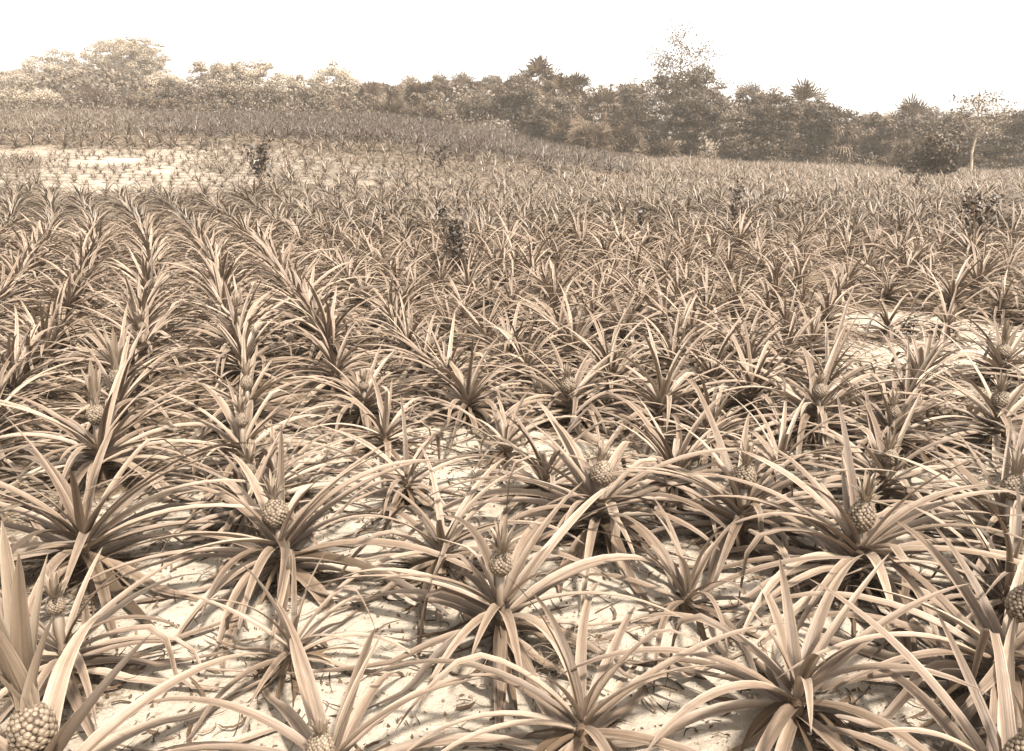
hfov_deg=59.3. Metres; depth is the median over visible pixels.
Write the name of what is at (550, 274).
pineapple plant
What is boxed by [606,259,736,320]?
pineapple plant
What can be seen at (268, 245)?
pineapple plant
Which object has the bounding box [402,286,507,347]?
pineapple plant
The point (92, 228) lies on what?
pineapple plant
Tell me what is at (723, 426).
pineapple plant
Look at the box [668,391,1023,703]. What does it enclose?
pineapple plant
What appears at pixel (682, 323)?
pineapple plant
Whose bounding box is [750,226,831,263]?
pineapple plant
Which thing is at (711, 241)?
pineapple plant
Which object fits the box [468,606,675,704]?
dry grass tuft
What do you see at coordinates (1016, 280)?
pineapple plant
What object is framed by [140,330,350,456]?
pineapple plant
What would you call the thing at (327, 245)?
pineapple plant
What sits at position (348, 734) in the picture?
pineapple plant
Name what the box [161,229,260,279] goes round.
pineapple plant
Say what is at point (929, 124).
broadleaf tree
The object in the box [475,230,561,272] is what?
pineapple plant
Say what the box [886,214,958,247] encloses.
pineapple plant
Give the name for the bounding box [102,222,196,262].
pineapple plant
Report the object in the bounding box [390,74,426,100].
broadleaf tree
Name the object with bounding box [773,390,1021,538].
pineapple plant
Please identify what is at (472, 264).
pineapple plant
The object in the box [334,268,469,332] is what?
pineapple plant
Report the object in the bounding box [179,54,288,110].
broadleaf tree
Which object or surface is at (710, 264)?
pineapple plant
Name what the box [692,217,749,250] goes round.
pineapple plant
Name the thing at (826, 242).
pineapple plant
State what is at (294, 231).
pineapple plant
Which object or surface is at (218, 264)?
pineapple plant
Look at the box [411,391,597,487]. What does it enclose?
pineapple plant
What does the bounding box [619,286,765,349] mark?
pineapple plant
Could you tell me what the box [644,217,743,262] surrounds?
pineapple plant
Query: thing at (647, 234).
pineapple plant
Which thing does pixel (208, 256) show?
pineapple plant
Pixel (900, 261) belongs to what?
pineapple plant
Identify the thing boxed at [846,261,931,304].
pineapple plant
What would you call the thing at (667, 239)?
pineapple plant
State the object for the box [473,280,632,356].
pineapple plant
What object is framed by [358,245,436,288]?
pineapple plant
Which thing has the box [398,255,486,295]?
pineapple plant
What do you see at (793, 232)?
pineapple plant
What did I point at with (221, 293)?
pineapple plant
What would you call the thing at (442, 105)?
broadleaf tree
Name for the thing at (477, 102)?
broadleaf tree
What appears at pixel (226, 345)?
pineapple plant
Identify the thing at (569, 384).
pineapple plant
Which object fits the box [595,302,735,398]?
pineapple plant
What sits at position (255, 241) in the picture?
pineapple plant
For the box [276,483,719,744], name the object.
pineapple plant
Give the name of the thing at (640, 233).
pineapple plant
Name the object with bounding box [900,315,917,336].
weed
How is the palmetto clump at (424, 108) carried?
on the ground
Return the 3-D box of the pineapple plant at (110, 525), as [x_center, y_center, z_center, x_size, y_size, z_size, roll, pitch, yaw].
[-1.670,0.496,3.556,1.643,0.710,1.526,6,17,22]
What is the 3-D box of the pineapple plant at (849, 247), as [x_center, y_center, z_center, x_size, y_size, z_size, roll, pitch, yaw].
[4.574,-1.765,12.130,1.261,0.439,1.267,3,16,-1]
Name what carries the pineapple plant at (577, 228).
on the ground
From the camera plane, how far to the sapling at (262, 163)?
21.74 m
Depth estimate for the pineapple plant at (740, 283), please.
8.54 m
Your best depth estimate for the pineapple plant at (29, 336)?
6.21 m
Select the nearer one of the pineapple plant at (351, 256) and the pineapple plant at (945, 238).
the pineapple plant at (351, 256)
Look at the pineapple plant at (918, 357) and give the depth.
5.94 m
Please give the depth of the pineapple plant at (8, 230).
13.42 m
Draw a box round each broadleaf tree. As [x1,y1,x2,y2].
[0,69,36,93]
[0,87,64,111]
[8,47,112,107]
[70,34,172,100]
[138,70,197,97]
[146,79,210,112]
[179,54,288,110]
[182,82,254,112]
[242,84,286,113]
[260,72,306,110]
[289,87,342,113]
[296,59,362,100]
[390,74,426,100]
[427,98,473,123]
[455,93,499,125]
[472,73,509,124]
[490,71,543,132]
[516,93,577,141]
[597,78,646,133]
[622,86,672,154]
[649,65,727,152]
[658,84,737,156]
[715,107,760,160]
[727,85,807,162]
[777,99,844,163]
[831,109,895,164]
[864,112,923,167]
[896,106,971,140]
[942,110,986,168]
[969,105,1023,170]
[1009,108,1023,163]
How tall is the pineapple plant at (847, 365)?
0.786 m
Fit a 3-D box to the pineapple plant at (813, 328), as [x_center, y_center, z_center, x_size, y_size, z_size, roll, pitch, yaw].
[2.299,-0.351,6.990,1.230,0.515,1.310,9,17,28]
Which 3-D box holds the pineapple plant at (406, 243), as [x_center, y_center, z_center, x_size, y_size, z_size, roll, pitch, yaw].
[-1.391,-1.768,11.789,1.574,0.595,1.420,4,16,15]
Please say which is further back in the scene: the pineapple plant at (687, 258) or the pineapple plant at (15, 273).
the pineapple plant at (687, 258)
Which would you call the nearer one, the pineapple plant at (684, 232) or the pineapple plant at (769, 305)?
the pineapple plant at (769, 305)
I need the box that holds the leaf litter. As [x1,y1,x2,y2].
[0,238,1023,750]
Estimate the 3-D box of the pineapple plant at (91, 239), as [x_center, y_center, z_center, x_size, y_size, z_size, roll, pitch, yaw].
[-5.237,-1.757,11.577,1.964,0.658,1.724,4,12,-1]
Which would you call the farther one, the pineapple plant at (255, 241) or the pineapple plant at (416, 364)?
the pineapple plant at (255, 241)
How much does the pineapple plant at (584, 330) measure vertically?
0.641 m
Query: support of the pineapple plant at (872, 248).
on the ground
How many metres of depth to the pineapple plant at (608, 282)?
8.86 m
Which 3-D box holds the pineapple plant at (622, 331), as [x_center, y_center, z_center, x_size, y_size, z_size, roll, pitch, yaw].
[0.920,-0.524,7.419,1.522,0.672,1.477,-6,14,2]
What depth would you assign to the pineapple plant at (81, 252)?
10.53 m
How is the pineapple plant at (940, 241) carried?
on the ground
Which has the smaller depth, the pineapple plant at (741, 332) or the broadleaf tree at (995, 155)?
the pineapple plant at (741, 332)
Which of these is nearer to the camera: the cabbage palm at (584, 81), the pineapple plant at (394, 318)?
the pineapple plant at (394, 318)
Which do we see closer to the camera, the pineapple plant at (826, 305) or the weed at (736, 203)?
the pineapple plant at (826, 305)
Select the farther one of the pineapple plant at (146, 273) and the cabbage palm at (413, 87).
the cabbage palm at (413, 87)
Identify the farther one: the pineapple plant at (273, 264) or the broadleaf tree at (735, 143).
the broadleaf tree at (735, 143)
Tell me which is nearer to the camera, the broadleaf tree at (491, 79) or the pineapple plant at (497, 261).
the pineapple plant at (497, 261)
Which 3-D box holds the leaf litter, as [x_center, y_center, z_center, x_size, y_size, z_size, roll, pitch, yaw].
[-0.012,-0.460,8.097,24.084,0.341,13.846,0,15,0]
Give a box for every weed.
[629,206,651,229]
[726,177,746,222]
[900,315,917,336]
[909,163,923,189]
[960,185,1010,257]
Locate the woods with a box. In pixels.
[0,66,1016,163]
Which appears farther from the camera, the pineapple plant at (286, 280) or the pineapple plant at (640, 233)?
the pineapple plant at (640, 233)
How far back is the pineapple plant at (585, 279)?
9.34 m
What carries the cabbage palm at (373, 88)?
on the ground
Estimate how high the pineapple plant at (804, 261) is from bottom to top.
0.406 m
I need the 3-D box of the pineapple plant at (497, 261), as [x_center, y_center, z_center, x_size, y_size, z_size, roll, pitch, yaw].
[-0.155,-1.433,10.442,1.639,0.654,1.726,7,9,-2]
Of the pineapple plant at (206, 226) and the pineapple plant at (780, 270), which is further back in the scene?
the pineapple plant at (206, 226)
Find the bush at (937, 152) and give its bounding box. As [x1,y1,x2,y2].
[896,127,969,178]
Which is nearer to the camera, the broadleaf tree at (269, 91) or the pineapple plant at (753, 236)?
the pineapple plant at (753, 236)
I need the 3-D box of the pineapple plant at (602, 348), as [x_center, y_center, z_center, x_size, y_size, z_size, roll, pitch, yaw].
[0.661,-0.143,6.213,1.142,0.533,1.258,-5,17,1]
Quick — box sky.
[0,0,1023,138]
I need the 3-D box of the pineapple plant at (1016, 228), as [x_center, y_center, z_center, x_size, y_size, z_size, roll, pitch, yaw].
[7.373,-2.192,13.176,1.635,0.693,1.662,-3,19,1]
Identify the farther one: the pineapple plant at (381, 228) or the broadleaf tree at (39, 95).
the broadleaf tree at (39, 95)
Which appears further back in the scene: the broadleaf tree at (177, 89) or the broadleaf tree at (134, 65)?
the broadleaf tree at (134, 65)
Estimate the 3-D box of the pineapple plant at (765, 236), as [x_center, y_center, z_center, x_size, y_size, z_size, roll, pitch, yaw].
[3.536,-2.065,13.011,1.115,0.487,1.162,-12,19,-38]
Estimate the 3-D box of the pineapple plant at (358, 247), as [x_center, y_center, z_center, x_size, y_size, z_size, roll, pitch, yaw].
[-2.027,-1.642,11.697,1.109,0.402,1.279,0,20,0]
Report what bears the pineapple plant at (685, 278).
on the ground
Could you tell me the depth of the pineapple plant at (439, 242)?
12.02 m
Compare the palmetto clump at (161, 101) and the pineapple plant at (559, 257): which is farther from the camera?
the palmetto clump at (161, 101)
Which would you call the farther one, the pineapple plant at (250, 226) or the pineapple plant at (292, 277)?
the pineapple plant at (250, 226)
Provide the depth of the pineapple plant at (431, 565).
3.50 m
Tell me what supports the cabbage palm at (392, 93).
on the ground
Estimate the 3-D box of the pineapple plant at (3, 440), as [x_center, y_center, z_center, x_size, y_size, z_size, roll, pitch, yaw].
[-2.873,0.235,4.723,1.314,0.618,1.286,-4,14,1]
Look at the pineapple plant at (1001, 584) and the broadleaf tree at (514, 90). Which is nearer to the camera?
the pineapple plant at (1001, 584)
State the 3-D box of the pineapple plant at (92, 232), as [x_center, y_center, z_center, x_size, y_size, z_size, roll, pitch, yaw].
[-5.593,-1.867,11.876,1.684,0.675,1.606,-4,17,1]
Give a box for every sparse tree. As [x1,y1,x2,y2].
[629,15,743,151]
[939,89,1020,170]
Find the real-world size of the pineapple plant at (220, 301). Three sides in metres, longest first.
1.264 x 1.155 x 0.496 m
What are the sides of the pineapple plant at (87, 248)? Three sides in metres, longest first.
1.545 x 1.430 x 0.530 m
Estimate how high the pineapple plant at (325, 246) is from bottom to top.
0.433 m
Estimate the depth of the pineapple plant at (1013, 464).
3.80 m
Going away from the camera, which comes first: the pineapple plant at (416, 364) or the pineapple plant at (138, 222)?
the pineapple plant at (416, 364)
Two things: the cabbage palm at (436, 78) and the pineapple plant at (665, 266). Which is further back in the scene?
the cabbage palm at (436, 78)
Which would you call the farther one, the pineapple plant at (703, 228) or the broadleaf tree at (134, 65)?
the broadleaf tree at (134, 65)
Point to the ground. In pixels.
(642, 716)
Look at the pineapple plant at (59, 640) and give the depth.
2.85 m
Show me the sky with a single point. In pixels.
(870, 54)
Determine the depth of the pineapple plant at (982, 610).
2.78 m
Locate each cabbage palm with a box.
[351,80,384,105]
[374,83,421,116]
[401,78,440,108]
[418,70,454,123]
[446,70,485,126]
[510,52,569,137]
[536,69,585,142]
[559,70,600,124]
[576,86,629,149]
[724,80,771,159]
[775,77,835,162]
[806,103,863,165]
[874,91,940,162]
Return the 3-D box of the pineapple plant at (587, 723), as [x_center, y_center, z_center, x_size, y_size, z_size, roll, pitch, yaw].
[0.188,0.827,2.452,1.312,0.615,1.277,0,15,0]
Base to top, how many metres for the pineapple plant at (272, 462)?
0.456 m
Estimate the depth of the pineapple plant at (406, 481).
4.20 m
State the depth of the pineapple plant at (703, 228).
13.65 m
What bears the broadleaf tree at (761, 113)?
on the ground
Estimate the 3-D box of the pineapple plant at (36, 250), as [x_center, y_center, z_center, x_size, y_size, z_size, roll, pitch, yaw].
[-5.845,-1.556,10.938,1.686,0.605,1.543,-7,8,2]
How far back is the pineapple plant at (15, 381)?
5.79 m
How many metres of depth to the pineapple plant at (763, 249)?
11.32 m
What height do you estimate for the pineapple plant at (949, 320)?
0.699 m
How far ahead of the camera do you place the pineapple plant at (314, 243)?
12.06 m
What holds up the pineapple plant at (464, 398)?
on the ground
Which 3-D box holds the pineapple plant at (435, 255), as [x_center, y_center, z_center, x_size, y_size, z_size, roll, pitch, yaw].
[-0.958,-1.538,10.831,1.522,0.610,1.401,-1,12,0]
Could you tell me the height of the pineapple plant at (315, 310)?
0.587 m
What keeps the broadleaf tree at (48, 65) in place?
on the ground
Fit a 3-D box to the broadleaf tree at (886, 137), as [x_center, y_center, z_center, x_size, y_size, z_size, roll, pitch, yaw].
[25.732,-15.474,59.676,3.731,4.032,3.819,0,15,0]
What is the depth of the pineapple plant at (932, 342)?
6.53 m
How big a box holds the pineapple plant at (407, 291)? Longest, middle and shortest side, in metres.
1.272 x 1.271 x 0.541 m
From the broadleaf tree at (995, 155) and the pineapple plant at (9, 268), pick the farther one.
the broadleaf tree at (995, 155)
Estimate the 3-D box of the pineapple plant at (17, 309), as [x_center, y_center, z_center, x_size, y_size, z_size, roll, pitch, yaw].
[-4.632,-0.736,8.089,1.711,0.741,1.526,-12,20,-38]
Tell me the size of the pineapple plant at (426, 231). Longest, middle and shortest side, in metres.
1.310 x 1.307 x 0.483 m
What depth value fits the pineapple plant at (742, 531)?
3.75 m
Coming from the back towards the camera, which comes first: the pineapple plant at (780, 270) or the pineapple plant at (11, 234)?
the pineapple plant at (11, 234)
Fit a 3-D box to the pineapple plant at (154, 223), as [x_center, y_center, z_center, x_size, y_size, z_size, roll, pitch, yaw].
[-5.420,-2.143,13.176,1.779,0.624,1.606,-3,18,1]
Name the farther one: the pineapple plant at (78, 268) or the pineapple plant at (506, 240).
the pineapple plant at (506, 240)
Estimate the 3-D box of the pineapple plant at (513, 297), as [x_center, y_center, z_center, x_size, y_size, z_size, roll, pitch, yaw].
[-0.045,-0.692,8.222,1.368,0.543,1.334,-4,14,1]
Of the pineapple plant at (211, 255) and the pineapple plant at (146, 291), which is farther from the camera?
the pineapple plant at (211, 255)
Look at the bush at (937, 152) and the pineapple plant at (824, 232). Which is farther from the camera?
the bush at (937, 152)
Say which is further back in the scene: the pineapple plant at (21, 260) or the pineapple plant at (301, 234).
the pineapple plant at (301, 234)
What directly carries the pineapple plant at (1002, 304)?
on the ground
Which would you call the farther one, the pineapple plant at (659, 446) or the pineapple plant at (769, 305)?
the pineapple plant at (769, 305)
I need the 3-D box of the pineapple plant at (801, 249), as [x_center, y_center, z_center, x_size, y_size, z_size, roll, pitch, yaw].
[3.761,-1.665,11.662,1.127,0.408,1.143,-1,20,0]
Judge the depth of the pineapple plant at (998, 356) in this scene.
6.23 m
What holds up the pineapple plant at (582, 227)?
on the ground
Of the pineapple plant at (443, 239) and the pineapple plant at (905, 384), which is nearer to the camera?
the pineapple plant at (905, 384)
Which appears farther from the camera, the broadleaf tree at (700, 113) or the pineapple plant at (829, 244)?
the broadleaf tree at (700, 113)
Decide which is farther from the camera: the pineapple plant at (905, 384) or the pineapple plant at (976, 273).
the pineapple plant at (976, 273)
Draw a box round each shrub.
[429,144,453,169]
[533,156,555,175]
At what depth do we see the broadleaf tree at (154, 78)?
82.53 m
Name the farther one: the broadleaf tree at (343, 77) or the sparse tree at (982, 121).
the broadleaf tree at (343, 77)
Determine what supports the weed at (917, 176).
on the ground
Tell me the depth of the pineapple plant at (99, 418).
4.50 m
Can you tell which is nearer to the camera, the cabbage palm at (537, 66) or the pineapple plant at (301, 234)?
the pineapple plant at (301, 234)
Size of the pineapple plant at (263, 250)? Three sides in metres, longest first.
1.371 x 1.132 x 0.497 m
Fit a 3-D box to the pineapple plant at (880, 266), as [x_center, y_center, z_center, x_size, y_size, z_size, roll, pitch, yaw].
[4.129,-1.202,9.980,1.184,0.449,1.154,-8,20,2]
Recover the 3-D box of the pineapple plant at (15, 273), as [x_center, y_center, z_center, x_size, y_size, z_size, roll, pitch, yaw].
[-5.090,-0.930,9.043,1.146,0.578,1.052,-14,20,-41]
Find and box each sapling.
[241,134,275,186]
[433,199,472,282]
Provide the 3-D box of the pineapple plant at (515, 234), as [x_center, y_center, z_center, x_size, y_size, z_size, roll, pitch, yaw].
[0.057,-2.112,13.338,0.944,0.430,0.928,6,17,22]
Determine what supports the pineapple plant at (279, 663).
on the ground
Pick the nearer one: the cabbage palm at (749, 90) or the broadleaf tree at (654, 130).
the broadleaf tree at (654, 130)
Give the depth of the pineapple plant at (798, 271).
9.56 m
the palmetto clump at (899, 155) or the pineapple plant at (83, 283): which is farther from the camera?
the palmetto clump at (899, 155)
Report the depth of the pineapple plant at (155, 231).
12.25 m
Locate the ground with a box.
[0,114,1023,750]
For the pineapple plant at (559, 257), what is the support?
on the ground
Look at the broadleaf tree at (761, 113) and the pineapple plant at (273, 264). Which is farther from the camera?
the broadleaf tree at (761, 113)
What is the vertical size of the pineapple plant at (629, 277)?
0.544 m
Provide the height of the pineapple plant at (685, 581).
0.463 m
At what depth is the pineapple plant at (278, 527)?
3.46 m
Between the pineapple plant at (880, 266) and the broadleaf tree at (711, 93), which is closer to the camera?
the pineapple plant at (880, 266)
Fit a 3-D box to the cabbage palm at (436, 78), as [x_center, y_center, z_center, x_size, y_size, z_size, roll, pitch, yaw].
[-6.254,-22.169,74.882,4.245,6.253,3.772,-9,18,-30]
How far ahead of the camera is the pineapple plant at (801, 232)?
12.42 m
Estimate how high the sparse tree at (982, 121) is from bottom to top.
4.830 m
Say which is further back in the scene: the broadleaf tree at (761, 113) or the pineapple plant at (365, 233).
the broadleaf tree at (761, 113)
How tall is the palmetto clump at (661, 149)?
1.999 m
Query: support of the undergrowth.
on the ground
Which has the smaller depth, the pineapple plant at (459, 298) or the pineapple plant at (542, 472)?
the pineapple plant at (542, 472)
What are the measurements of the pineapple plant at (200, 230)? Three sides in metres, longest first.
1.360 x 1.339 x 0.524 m
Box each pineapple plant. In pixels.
[0,207,44,252]
[0,211,86,257]
[0,217,29,256]
[0,219,24,245]
[0,223,97,274]
[0,227,30,252]
[0,230,71,281]
[0,241,60,289]
[0,246,74,297]
[0,253,79,322]
[0,261,58,305]
[0,262,96,335]
[0,265,121,328]
[0,277,140,354]
[0,282,45,334]
[0,290,105,378]
[0,300,219,412]
[0,304,110,421]
[0,305,130,397]
[0,321,238,446]
[0,347,103,440]
[0,359,248,522]
[0,369,111,480]
[0,415,325,650]
[0,520,291,750]
[0,548,263,750]
[1,222,68,263]
[1,237,69,268]
[3,220,129,289]
[9,252,141,310]
[12,274,227,357]
[13,223,75,246]
[25,229,132,276]
[26,248,132,298]
[27,294,226,380]
[31,239,134,289]
[38,215,176,266]
[45,265,214,343]
[47,216,130,261]
[48,207,136,260]
[52,208,133,254]
[55,213,121,249]
[63,424,486,673]
[72,265,205,329]
[79,239,207,309]
[81,382,395,587]
[83,377,376,515]
[85,253,203,317]
[89,244,199,295]
[94,241,210,289]
[96,228,193,270]
[100,235,204,280]
[102,214,182,256]
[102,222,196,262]
[103,210,200,249]
[103,215,191,258]
[111,207,192,245]
[118,597,544,750]
[134,281,323,384]
[135,246,288,316]
[136,256,301,332]
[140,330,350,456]
[153,247,283,325]
[153,298,346,398]
[154,222,274,276]
[154,271,318,357]
[157,247,269,296]
[158,206,240,256]
[160,210,241,248]
[161,215,239,252]
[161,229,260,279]
[163,227,259,265]
[164,279,292,341]
[166,238,265,294]
[167,223,250,265]
[169,548,422,743]
[184,413,366,536]
[201,227,342,293]
[202,209,288,247]
[213,216,306,255]
[215,255,405,342]
[216,206,283,247]
[216,273,417,370]
[221,237,340,284]
[223,220,299,260]
[226,235,307,275]
[228,225,301,256]
[230,217,312,271]
[240,235,352,296]
[241,234,388,325]
[243,258,365,318]
[251,278,379,354]
[253,315,435,413]
[257,342,482,443]
[269,216,326,244]
[276,369,488,486]
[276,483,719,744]
[277,216,336,251]
[277,234,348,271]
[288,233,341,262]
[290,394,512,538]
[293,245,371,280]
[295,227,379,275]
[296,240,424,309]
[300,444,610,656]
[302,215,374,248]
[308,245,392,290]
[318,222,388,255]
[318,257,415,314]
[319,231,394,265]
[321,220,395,257]
[331,236,433,284]
[333,294,475,371]
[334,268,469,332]
[336,289,457,351]
[337,233,410,272]
[339,313,536,423]
[348,215,412,246]
[350,331,568,453]
[352,220,448,265]
[352,310,489,385]
[355,246,446,298]
[355,265,466,324]
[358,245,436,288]
[360,579,785,750]
[368,258,456,304]
[372,229,423,255]
[372,234,468,270]
[375,223,431,252]
[381,221,486,274]
[385,399,793,613]
[386,213,452,242]
[394,225,485,262]
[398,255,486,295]
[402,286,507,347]
[406,251,517,303]
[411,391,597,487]
[412,224,477,257]
[412,271,521,338]
[412,285,550,360]
[425,316,610,403]
[426,213,503,243]
[428,241,507,285]
[429,403,673,548]
[430,240,491,264]
[432,230,546,287]
[432,234,503,273]
[438,212,521,255]
[438,298,578,381]
[439,268,567,330]
[442,259,541,314]
[443,330,691,451]
[447,216,501,252]
[462,237,626,330]
[464,203,544,249]
[473,226,539,260]
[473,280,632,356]
[474,279,661,383]
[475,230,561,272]
[476,233,595,284]
[478,238,540,272]
[478,260,539,290]
[483,293,572,341]
[489,251,591,304]
[491,220,539,245]
[497,220,568,258]
[498,219,592,266]
[501,209,574,243]
[515,252,583,291]
[515,324,690,421]
[529,236,597,270]
[534,212,609,245]
[534,305,688,384]
[536,210,632,266]
[542,205,628,248]
[543,258,617,300]
[543,267,654,344]
[544,376,958,608]
[545,273,716,356]
[554,553,991,750]
[555,392,821,538]
[557,317,780,456]
[564,250,644,291]
[564,256,662,308]
[565,226,648,268]
[567,209,668,262]
[569,254,715,335]
[572,215,639,250]
[574,256,672,304]
[576,497,860,698]
[583,233,685,290]
[583,363,808,490]
[587,211,640,243]
[587,262,732,346]
[588,244,654,274]
[590,225,678,265]
[591,222,731,290]
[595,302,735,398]
[599,214,691,253]
[599,284,758,366]
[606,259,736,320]
[613,220,664,249]
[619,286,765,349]
[625,223,712,262]
[626,314,804,411]
[631,240,717,272]
[631,320,862,453]
[644,213,715,253]
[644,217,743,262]
[644,238,732,282]
[648,267,761,334]
[649,249,733,301]
[650,388,912,526]
[658,298,812,373]
[658,303,851,397]
[667,210,746,243]
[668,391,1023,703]
[669,265,761,307]
[676,226,751,261]
[678,253,743,285]
[684,229,743,256]
[685,235,752,272]
[685,254,792,320]
[690,321,978,474]
[691,238,775,281]
[692,208,789,252]
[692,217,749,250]
[705,228,824,280]
[706,305,881,388]
[719,272,821,336]
[720,280,865,357]
[723,257,841,309]
[725,216,781,248]
[726,229,793,274]
[726,247,827,292]
[726,283,957,435]
[729,520,1023,750]
[731,218,783,252]
[746,245,847,297]
[747,266,915,348]
[749,577,1023,750]
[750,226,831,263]
[753,275,857,322]
[759,298,889,372]
[761,215,846,255]
[764,212,835,249]
[767,233,841,269]
[771,236,848,274]
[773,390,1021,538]
[776,369,1013,482]
[785,260,891,312]
[789,242,908,298]
[790,216,854,250]
[797,230,846,258]
[799,232,870,264]
[806,474,1023,694]
[807,212,886,256]
[811,227,887,262]
[815,289,961,351]
[817,238,909,282]
[824,219,917,261]
[824,420,1023,589]
[830,237,971,286]
[831,320,1023,421]
[833,329,998,426]
[837,246,922,295]
[839,220,959,270]
[845,318,1014,389]
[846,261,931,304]
[846,324,1023,478]
[856,218,912,249]
[874,253,1023,324]
[874,261,1000,348]
[875,223,938,251]
[878,231,961,270]
[878,242,957,277]
[881,252,984,300]
[882,230,955,262]
[883,308,1023,395]
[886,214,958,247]
[890,235,1023,308]
[893,217,968,254]
[908,233,971,260]
[911,216,1023,271]
[928,224,1011,259]
[934,236,1020,278]
[936,213,1016,247]
[943,248,1020,291]
[953,236,1023,273]
[960,269,1023,324]
[961,230,1023,263]
[963,248,1023,285]
[969,227,1023,252]
[981,265,1023,309]
[985,200,1023,248]
[986,266,1023,293]
[992,235,1023,266]
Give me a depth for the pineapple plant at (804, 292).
8.51 m
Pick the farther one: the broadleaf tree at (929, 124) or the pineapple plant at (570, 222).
the broadleaf tree at (929, 124)
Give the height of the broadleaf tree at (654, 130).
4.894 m
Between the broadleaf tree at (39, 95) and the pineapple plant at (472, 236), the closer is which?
the pineapple plant at (472, 236)
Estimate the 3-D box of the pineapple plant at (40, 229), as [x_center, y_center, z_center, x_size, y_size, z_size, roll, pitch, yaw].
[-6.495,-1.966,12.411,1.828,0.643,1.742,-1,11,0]
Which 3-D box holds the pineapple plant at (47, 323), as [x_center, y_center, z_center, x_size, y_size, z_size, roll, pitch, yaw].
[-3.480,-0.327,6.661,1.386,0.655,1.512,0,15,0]
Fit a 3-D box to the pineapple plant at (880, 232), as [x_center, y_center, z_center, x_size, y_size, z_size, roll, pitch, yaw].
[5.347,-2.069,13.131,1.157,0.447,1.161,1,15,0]
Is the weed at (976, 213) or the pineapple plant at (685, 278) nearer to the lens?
the pineapple plant at (685, 278)
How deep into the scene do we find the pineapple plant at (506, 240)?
11.93 m
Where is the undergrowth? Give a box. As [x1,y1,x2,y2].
[0,91,1023,169]
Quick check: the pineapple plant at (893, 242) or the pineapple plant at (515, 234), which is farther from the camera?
the pineapple plant at (515, 234)
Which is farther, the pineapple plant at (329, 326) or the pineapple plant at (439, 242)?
the pineapple plant at (439, 242)
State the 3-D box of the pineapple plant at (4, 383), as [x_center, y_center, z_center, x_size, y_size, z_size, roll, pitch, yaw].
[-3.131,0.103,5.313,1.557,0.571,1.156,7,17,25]
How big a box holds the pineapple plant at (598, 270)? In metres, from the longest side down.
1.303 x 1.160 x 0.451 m
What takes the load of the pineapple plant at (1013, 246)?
on the ground
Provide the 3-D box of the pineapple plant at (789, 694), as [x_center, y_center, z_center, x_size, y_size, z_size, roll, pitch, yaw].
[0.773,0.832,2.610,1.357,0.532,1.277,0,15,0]
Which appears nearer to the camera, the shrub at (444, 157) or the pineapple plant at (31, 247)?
the pineapple plant at (31, 247)
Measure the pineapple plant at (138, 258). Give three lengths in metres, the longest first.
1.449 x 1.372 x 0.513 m
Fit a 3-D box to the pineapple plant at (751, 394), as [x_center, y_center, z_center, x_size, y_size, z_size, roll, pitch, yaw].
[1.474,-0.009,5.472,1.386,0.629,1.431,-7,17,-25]
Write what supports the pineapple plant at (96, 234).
on the ground
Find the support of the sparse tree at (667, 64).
on the ground
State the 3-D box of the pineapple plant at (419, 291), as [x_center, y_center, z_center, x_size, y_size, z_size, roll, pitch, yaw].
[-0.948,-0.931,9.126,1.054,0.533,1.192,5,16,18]
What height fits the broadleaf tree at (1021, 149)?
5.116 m
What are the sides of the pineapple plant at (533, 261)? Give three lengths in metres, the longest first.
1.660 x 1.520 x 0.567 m
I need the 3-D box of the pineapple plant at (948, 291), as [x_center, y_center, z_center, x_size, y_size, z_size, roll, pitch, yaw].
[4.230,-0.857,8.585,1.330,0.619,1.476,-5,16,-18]
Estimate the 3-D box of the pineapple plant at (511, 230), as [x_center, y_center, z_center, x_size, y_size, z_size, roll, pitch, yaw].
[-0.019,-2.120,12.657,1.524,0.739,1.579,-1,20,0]
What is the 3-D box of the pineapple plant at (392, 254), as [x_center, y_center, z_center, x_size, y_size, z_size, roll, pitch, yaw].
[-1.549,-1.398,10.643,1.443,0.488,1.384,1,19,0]
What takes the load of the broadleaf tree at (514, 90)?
on the ground
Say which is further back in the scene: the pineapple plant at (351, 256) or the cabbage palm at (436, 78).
the cabbage palm at (436, 78)
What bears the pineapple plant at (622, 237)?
on the ground
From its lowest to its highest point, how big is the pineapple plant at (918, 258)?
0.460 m
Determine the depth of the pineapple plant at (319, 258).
10.44 m
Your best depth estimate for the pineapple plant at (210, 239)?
11.88 m
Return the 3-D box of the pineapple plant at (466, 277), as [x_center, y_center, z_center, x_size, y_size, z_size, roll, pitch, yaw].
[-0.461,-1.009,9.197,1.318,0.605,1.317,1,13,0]
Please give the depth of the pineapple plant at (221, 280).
8.43 m
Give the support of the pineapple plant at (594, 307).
on the ground
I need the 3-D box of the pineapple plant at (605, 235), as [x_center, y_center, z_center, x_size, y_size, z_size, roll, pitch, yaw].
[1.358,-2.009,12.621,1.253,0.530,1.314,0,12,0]
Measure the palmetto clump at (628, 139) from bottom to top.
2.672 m
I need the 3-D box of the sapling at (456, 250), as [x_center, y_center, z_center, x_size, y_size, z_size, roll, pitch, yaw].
[-0.673,-1.535,10.345,0.463,1.000,0.428,0,15,0]
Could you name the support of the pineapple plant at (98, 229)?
on the ground
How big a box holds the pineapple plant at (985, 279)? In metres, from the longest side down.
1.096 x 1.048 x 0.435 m
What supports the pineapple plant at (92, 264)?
on the ground
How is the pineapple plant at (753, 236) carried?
on the ground
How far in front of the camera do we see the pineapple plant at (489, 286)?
8.73 m
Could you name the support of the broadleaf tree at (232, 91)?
on the ground
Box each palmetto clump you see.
[63,82,119,109]
[105,92,150,110]
[143,95,184,111]
[330,98,372,115]
[368,97,410,115]
[402,102,445,121]
[544,114,580,143]
[563,117,619,152]
[602,115,647,153]
[636,136,685,158]
[877,136,922,167]
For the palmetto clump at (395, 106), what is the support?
on the ground

